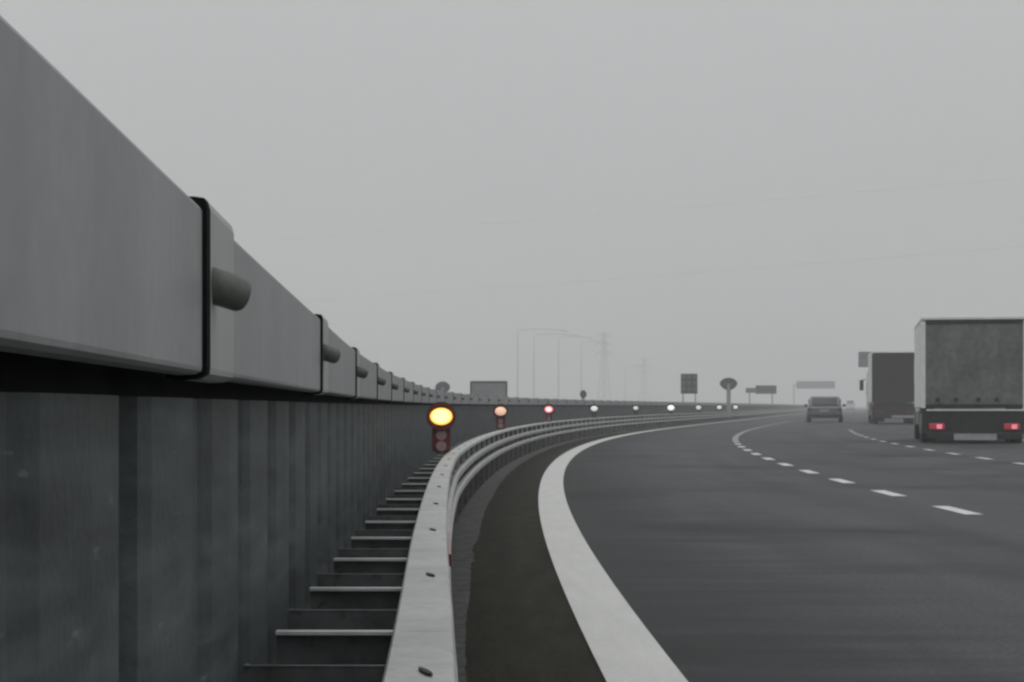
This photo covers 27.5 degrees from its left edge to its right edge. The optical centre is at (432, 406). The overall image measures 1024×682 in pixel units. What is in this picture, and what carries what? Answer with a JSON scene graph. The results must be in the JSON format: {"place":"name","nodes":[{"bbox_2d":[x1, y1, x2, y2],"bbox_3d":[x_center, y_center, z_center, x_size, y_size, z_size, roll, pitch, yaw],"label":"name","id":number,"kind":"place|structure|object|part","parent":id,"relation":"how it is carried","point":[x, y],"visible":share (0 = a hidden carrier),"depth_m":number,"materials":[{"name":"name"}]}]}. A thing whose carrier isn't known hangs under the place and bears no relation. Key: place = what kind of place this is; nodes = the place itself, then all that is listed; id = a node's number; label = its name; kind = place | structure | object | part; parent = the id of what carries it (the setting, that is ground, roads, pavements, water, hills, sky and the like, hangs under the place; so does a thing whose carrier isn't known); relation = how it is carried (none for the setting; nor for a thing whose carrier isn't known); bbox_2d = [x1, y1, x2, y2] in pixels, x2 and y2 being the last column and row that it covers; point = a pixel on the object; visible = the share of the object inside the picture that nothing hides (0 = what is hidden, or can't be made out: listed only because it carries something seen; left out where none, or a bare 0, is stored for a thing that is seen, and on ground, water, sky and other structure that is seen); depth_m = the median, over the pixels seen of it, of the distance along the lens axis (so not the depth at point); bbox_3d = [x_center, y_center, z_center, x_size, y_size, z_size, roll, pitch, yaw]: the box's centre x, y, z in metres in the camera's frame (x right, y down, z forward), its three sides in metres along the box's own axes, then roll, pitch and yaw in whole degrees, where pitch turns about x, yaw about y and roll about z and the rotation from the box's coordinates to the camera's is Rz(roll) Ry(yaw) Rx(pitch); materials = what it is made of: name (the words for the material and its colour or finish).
{"place":"outdoors","nodes":[
{"label":"outdoors","id":0,"kind":"place"},
{"bbox_2d":[0,0,1023,406],"label":"sky","id":1,"kind":"structure","parent":0,"point":[301,120],"materials":[{"name":"grey"}]},
{"bbox_2d":[453,411,806,525],"bbox_3d":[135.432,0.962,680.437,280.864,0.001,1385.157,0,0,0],"label":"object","id":2,"kind":"structure","parent":0,"point":[595,434],"depth_m":68.31,"materials":[{"name":"grey metal"}]},
{"bbox_2d":[0,15,807,681],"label":"sheet pile wall","id":3,"kind":"structure","parent":2,"relation":"on","point":[214,443],"depth_m":2.65,"materials":[{"name":"metal"}]},
{"bbox_2d":[681,374,696,401],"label":"road sign","id":4,"kind":"object","parent":2,"relation":"on","point":[688,383],"visible":0.93,"depth_m":169.96,"materials":[{"name":"grey metal"}]},
{"bbox_2d":[720,378,736,417],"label":"round sign","id":5,"kind":"object","parent":2,"relation":"on","point":[728,384],"visible":0.94,"depth_m":169.94,"materials":[{"name":"grey metal"}]},
{"bbox_2d":[465,408,843,681],"bbox_3d":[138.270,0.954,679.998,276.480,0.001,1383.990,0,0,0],"label":"shoulder","id":6,"kind":"object","parent":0,"point":[522,624],"visible":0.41,"depth_m":10.20},
{"bbox_2d":[563,408,1023,681],"bbox_3d":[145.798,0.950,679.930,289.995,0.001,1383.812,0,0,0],"label":"road","id":7,"kind":"structure","parent":0,"point":[720,555],"depth_m":14.14,"materials":[{"name":"grey asphalt"}]},
{"bbox_2d":[243,408,806,681],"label":"guard rail","id":8,"kind":"object","parent":7,"relation":"on","point":[381,609],"visible":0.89,"depth_m":4.46,"materials":[{"name":"grey metal"}]},
{"bbox_2d":[427,402,455,452],"bbox_3d":[0.073,0.172,16.808,0.234,0.413,0.156,0,0,2],"label":"warning lamp","id":9,"kind":"object","parent":8,"relation":"on","point":[441,417],"visible":1,"depth_m":16.78,"materials":[{"name":"yellow plastic"}]},
{"bbox_2d":[493,404,507,428],"bbox_3d":[1.111,0.171,33.891,0.238,0.415,0.146,0,0,5],"label":"warning lamp","id":10,"kind":"object","parent":8,"relation":"on","point":[500,411],"visible":1,"depth_m":33.86,"materials":[{"name":"black plastic"}]},
{"bbox_2d":[543,404,554,421],"bbox_3d":[2.842,0.161,50.908,0.278,0.435,0.156,0,0,7],"label":"warning lamp","id":11,"kind":"object","parent":8,"relation":"on","point":[548,410],"visible":1,"depth_m":50.87,"materials":[{"name":"red plastic"}]},
{"bbox_2d":[590,404,597,417],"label":"warning lamp","id":12,"kind":"object","parent":8,"relation":"on","point":[593,408],"visible":1,"depth_m":67.81,"materials":[{"name":"white plastic"}]},
{"bbox_2d":[633,405,638,414],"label":"warning lamp","id":13,"kind":"object","parent":8,"relation":"on","point":[635,408],"visible":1,"depth_m":84.66,"materials":[{"name":"white plastic"}]},
{"bbox_2d":[667,403,674,413],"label":"warning lamp","id":14,"kind":"object","parent":8,"relation":"on","point":[670,407],"visible":1,"depth_m":101.42,"materials":[{"name":"white plastic"}]},
{"bbox_2d":[695,404,701,412],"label":"warning lamp","id":15,"kind":"object","parent":8,"relation":"on","point":[698,407],"visible":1,"depth_m":118.17,"materials":[{"name":"white plastic"}]},
{"bbox_2d":[716,404,721,411],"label":"warning lamp","id":16,"kind":"object","parent":8,"relation":"on","point":[719,407],"visible":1,"depth_m":134.91,"materials":[{"name":"white plastic"}]},
{"bbox_2d":[450,408,842,681],"bbox_3d":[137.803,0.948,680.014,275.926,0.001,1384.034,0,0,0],"label":"kerb strip","id":17,"kind":"object","parent":7,"relation":"on","point":[466,530],"visible":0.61,"depth_m":14.41,"materials":[{"name":"concrete"}]},
{"bbox_2d":[538,408,844,681],"bbox_3d":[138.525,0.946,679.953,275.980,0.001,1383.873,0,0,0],"label":"edge line","id":18,"kind":"object","parent":7,"relation":"on","point":[624,645],"visible":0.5,"depth_m":10.12,"materials":[{"name":"paint"}]},
{"bbox_2d":[804,396,845,421],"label":"car","id":19,"kind":"object","parent":7,"relation":"on","point":[824,407],"visible":0.99,"depth_m":122.13,"materials":[{"name":"grey paint"}]},
{"bbox_2d":[846,400,854,409],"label":"van","id":20,"kind":"object","parent":7,"relation":"on","point":[850,404],"visible":0.92,"depth_m":480.07,"materials":[{"name":"white paint"}]},
{"bbox_2d":[732,424,979,513],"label":"lane line","id":21,"kind":"object","parent":7,"relation":"on","point":[954,509],"visible":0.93,"depth_m":23.41,"materials":[{"name":"paint"}]},
{"bbox_2d":[860,351,913,423],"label":"truck","id":22,"kind":"object","parent":7,"relation":"on","point":[889,379],"visible":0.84,"depth_m":110.05,"materials":[{"name":"grey metal"}]},
{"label":"rear door","id":23,"kind":"part","parent":22,"relation":"part of","materials":[{"name":"grey metal"}]},
{"bbox_2d":[850,431,1023,463],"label":"lane line","id":24,"kind":"object","parent":7,"relation":"on","point":[927,449],"visible":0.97,"depth_m":45.52,"materials":[{"name":"paint"}]},
{"bbox_2d":[914,316,1023,442],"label":"truck","id":25,"kind":"object","parent":7,"relation":"on","point":[968,377],"visible":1,"depth_m":53.02,"materials":[{"name":"grey metal"}]},
{"bbox_3d":[13.757,-1.070,52.998,2.400,2.040,0.060,0,0,11],"label":"rear door","id":26,"kind":"part","parent":25,"relation":"part of","materials":[{"name":"grey metal"}]},
{"label":"verge","id":27,"kind":"structure","parent":0,"visible":0},
{"bbox_2d":[858,352,870,366],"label":"cantilever sign","id":28,"kind":"object","parent":27,"relation":"on","point":[863,359],"visible":0.31,"depth_m":154.09,"materials":[{"name":"grey metal"}]},
{"label":"ground","id":29,"kind":"structure","parent":0,"visible":0},
{"bbox_2d":[517,329,566,396],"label":"lamp post","id":30,"kind":"object","parent":29,"relation":"on","point":[517,353],"visible":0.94,"depth_m":549.91,"materials":[{"name":"grey metal"}]},
{"bbox_2d":[533,333,577,397],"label":"lamp post","id":31,"kind":"object","parent":29,"relation":"on","point":[533,357],"visible":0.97,"depth_m":585.93,"materials":[{"name":"grey metal"}]},
{"bbox_2d":[558,336,593,398],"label":"lamp post","id":32,"kind":"object","parent":29,"relation":"on","point":[558,359],"visible":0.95,"depth_m":617.88,"materials":[{"name":"grey metal"}]},
{"bbox_2d":[581,341,606,399],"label":"lamp post","id":33,"kind":"object","parent":29,"relation":"on","point":[581,361],"visible":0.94,"depth_m":654.89,"materials":[{"name":"grey metal"}]},
{"bbox_2d":[594,332,611,399],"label":"power pylon","id":34,"kind":"object","parent":29,"relation":"on","point":[603,344],"visible":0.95,"depth_m":949.90,"materials":[{"name":"metal"}]},
{"bbox_2d":[638,358,649,399],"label":"power pylon","id":35,"kind":"object","parent":29,"relation":"on","point":[643,371],"visible":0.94,"depth_m":1249.96,"materials":[{"name":"metal"}]},
{"bbox_2d":[746,385,775,403],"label":"message sign","id":36,"kind":"object","parent":29,"relation":"on","point":[764,389],"visible":0.84,"depth_m":299.83,"materials":[{"name":"grey metal"}]},
{"label":"far carriageway","id":37,"kind":"structure","parent":0,"visible":0},
{"bbox_2d":[435,381,449,391],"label":"round sign","id":38,"kind":"object","parent":37,"relation":"on","point":[442,386],"visible":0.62,"depth_m":139.95,"materials":[{"name":"grey metal"}]},
{"bbox_2d":[470,380,507,396],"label":"sign frame","id":39,"kind":"object","parent":37,"relation":"on","point":[489,387],"visible":0.09,"depth_m":140.00,"materials":[{"name":"grey metal"}]},
{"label":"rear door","id":40,"kind":"part","parent":39,"relation":"part of","materials":[{"name":"grey metal"}]},
{"bbox_2d":[580,390,586,399],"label":"round sign","id":41,"kind":"object","parent":37,"relation":"on","point":[583,393],"visible":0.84,"depth_m":149.96,"materials":[{"name":"grey metal"}]},
{"bbox_2d":[796,381,834,388],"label":"sign gantry","id":42,"kind":"object","parent":37,"relation":"on","point":[815,384],"visible":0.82,"depth_m":589.53,"materials":[{"name":"grey metal"}]}
]}

